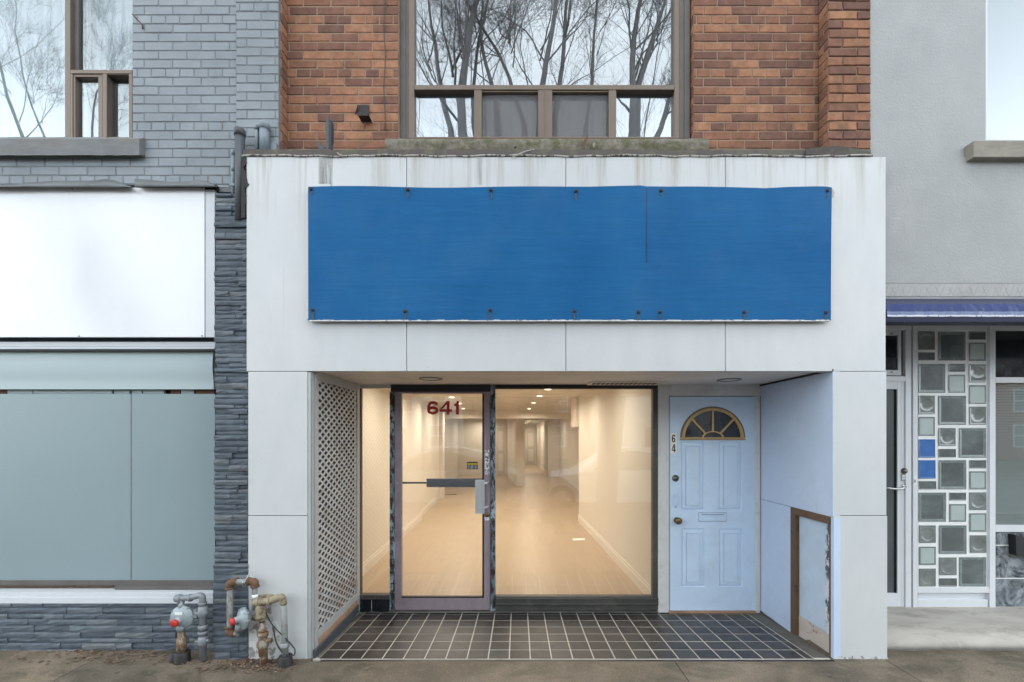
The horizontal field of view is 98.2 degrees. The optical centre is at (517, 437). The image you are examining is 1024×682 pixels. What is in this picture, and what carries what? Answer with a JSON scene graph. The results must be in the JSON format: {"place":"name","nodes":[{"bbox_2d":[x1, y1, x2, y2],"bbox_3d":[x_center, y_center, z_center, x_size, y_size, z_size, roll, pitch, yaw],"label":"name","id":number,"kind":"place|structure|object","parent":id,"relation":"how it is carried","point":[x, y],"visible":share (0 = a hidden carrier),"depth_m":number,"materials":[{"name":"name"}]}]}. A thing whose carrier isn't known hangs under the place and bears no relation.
{"place":"outdoors","nodes":[
{"label":"outdoors","id":0,"kind":"place"},
{"bbox_2d":[0,640,1023,681],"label":"pavement","id":1,"kind":"structure","parent":0,"point":[956,666],"depth_m":3.04,"materials":[{"name":"concrete"}]},
{"bbox_2d":[0,0,279,659],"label":"grey building","id":2,"kind":"structure","parent":1,"relation":"on","point":[124,515],"depth_m":3.38,"materials":[{"name":"brick"}]},
{"bbox_2d":[0,0,132,137],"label":"window","id":3,"kind":"structure","parent":2,"relation":"in","point":[66,66],"depth_m":3.53,"materials":[{"name":"clear glass"}]},
{"bbox_2d":[0,187,216,337],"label":"white sign","id":4,"kind":"object","parent":2,"relation":"attached to","point":[107,262],"visible":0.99,"depth_m":3.29,"materials":[{"name":"white plastic"}]},
{"bbox_2d":[0,352,217,603],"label":"shop window","id":5,"kind":"structure","parent":2,"relation":"in","point":[107,473],"depth_m":3.40,"materials":[{"name":"glass"}]},
{"bbox_2d":[230,149,234,193],"bbox_3d":[-2.084,-1.911,3.267,0.035,0.384,0.066,0,0,0],"label":"conduit","id":6,"kind":"object","parent":2,"relation":"on","point":[232,184],"visible":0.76,"depth_m":3.24,"materials":[{"name":"grey metal"}]},
{"bbox_2d":[234,126,245,219],"bbox_3d":[-2.024,-1.907,3.230,0.075,0.670,0.075,0,0,0],"label":"conduit","id":7,"kind":"object","parent":2,"relation":"on","point":[240,134],"visible":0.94,"depth_m":3.20,"materials":[{"name":"grey metal"}]},
{"bbox_2d":[7,649,300,673],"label":"leaf litter","id":8,"kind":"object","parent":1,"relation":"on","point":[206,668],"visible":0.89,"depth_m":3.17,"materials":[{"name":"brown plant"}]},
{"bbox_2d":[169,592,209,665],"bbox_3d":[-2.333,1.359,3.145,0.288,0.506,0.134,0,0,0],"label":"gas regulator","id":9,"kind":"object","parent":1,"relation":"on","point":[182,616],"visible":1,"depth_m":3.14,"materials":[{"name":"grey metal"}]},
{"bbox_2d":[225,577,292,668],"bbox_3d":[-1.826,1.306,3.135,0.482,0.632,0.170,0,0,-5],"label":"gas regulator","id":10,"kind":"object","parent":1,"relation":"on","point":[243,619],"visible":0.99,"depth_m":3.10,"materials":[{"name":"metal"}]},
{"bbox_2d":[242,571,251,586],"bbox_3d":[-1.914,1.001,3.130,0.016,0.091,0.092,0,0,10],"label":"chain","id":11,"kind":"object","parent":10,"relation":"attached to","point":[248,575],"visible":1,"depth_m":3.13,"materials":[{"name":"metal"}]},
{"bbox_2d":[266,613,295,656],"bbox_3d":[-1.681,1.389,3.110,0.256,0.292,0.049,0,0,14],"label":"black cable","id":12,"kind":"object","parent":10,"relation":"hanging from","point":[273,626],"visible":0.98,"depth_m":3.10,"materials":[{"name":"rubber"}]},
{"bbox_2d":[870,0,1023,650],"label":"stucco building","id":13,"kind":"structure","parent":1,"relation":"on","point":[947,107],"depth_m":3.50,"materials":[{"name":"beige stone"}]},
{"bbox_2d":[883,331,902,375],"bbox_3d":[3.330,-0.749,3.953,0.242,0.410,0.054,0,0,0],"label":"transom window","id":14,"kind":"structure","parent":13,"relation":"in","point":[894,339],"depth_m":3.94,"materials":[{"name":"glass"}]},
{"bbox_2d":[885,382,907,606],"bbox_3d":[3.209,0.508,3.922,0.473,1.994,0.110,0,0,0],"label":"door","id":15,"kind":"structure","parent":13,"relation":"in","point":[895,470],"depth_m":3.94,"materials":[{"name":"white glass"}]},
{"bbox_2d":[986,0,1023,139],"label":"window","id":16,"kind":"structure","parent":13,"relation":"in","point":[1004,18],"depth_m":3.50,"materials":[{"name":"clear glass"}]},
{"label":"ground","id":17,"kind":"structure","parent":0,"visible":0},
{"bbox_2d":[241,0,887,661],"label":"brick building","id":18,"kind":"structure","parent":17,"relation":"on","point":[699,508],"depth_m":3.46,"materials":[{"name":"stone"}]},
{"bbox_2d":[254,123,258,148],"bbox_3d":[-1.925,-2.202,3.275,0.032,0.212,0.033,0,0,0],"label":"conduit","id":19,"kind":"object","parent":18,"relation":"on","point":[256,126],"visible":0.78,"depth_m":3.26,"materials":[{"name":"grey metal"}]},
{"bbox_2d":[259,120,276,148],"bbox_3d":[-1.845,-2.203,3.265,0.112,0.226,0.076,0,0,0],"label":"conduit","id":20,"kind":"object","parent":18,"relation":"on","point":[264,136],"visible":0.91,"depth_m":3.24,"materials":[{"name":"grey metal"}]},
{"bbox_2d":[318,116,333,149],"bbox_3d":[-1.403,-2.188,3.243,0.102,0.299,0.046,0,0,0],"label":"iron stub","id":21,"kind":"object","parent":18,"relation":"on","point":[320,147],"visible":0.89,"depth_m":3.22,"materials":[{"name":"grey metal"}]},
{"bbox_2d":[355,105,371,122],"bbox_3d":[-1.178,-2.488,3.382,0.114,0.129,0.075,0,0,0],"label":"wall bracket","id":22,"kind":"object","parent":18,"relation":"attached to","point":[362,112],"depth_m":3.40,"materials":[{"name":"metal"}]},
{"bbox_2d":[383,0,385,129],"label":"wall cable","id":23,"kind":"object","parent":18,"relation":"attached to","point":[385,64],"depth_m":3.41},
{"bbox_2d":[419,377,442,380],"bbox_3d":[-0.732,-0.489,3.736,0.200,0.009,0.200,0,0,0],"label":"soffit light","id":24,"kind":"object","parent":18,"relation":"attached to","point":[430,378],"visible":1,"depth_m":3.71,"materials":[{"name":"paint"}]},
{"bbox_2d":[393,392,490,609],"bbox_3d":[-0.714,0.599,4.196,0.909,2.054,0.116,0,0,0],"label":"glass door","id":25,"kind":"structure","parent":18,"relation":"in","point":[482,485],"depth_m":4.18,"materials":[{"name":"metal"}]},
{"bbox_2d":[496,426,505,474],"bbox_3d":[-0.720,0.570,18.559,0.480,2.060,0.042,0,0,0],"label":"interior door","id":26,"kind":"structure","parent":18,"relation":"in","point":[500,430],"depth_m":18.54,"materials":[{"name":"beige wood"}]},
{"bbox_2d":[526,429,535,463],"bbox_3d":[0.760,0.570,25.959,0.600,2.060,0.042,0,0,0],"label":"interior door","id":27,"kind":"structure","parent":18,"relation":"in","point":[530,433],"depth_m":25.95,"materials":[{"name":"beige wood"}]},
{"bbox_2d":[400,0,689,138],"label":"window","id":28,"kind":"structure","parent":18,"relation":"in","point":[470,69],"depth_m":3.52,"materials":[{"name":"clear glass"}]},
{"bbox_2d":[306,185,834,321],"bbox_3d":[0.371,-1.308,3.170,3.771,0.964,0.058,0,0,0],"label":"sign board","id":29,"kind":"object","parent":18,"relation":"attached to","point":[638,253],"visible":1,"depth_m":3.16,"materials":[{"name":"blue paint"}]},
{"bbox_2d":[495,594,658,610],"bbox_3d":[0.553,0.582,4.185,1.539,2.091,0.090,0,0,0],"label":"window sill","id":30,"kind":"structure","parent":18,"relation":"in","point":[503,602],"depth_m":4.16,"materials":[{"name":"black metal"}]},
{"bbox_2d":[583,135,594,148],"bbox_3d":[0.534,-2.220,3.331,0.092,0.110,0.006,0,0,0],"label":"dead leaf","id":31,"kind":"object","parent":18,"relation":"on","point":[585,141],"visible":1,"depth_m":3.33,"materials":[{"name":"plant"}]},
{"bbox_2d":[587,381,666,384],"bbox_3d":[0.975,-0.488,4.013,0.670,0.012,0.225,0,0,0],"label":"soffit vent","id":32,"kind":"object","parent":18,"relation":"attached to","point":[627,382],"visible":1,"depth_m":3.92,"materials":[{"name":"metal"}]},
{"bbox_2d":[669,397,757,610],"bbox_3d":[1.836,0.628,4.163,0.819,2.018,0.107,0,0,0],"label":"blue door","id":33,"kind":"structure","parent":18,"relation":"in","point":[712,439],"depth_m":4.17,"materials":[{"name":"paint"}]},
{"bbox_2d":[716,378,741,381],"bbox_3d":[1.811,-0.489,3.806,0.200,0.009,0.200,0,0,0],"label":"soffit light","id":34,"kind":"object","parent":18,"relation":"attached to","point":[728,379],"visible":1,"depth_m":3.78,"materials":[{"name":"paint"}]}
]}

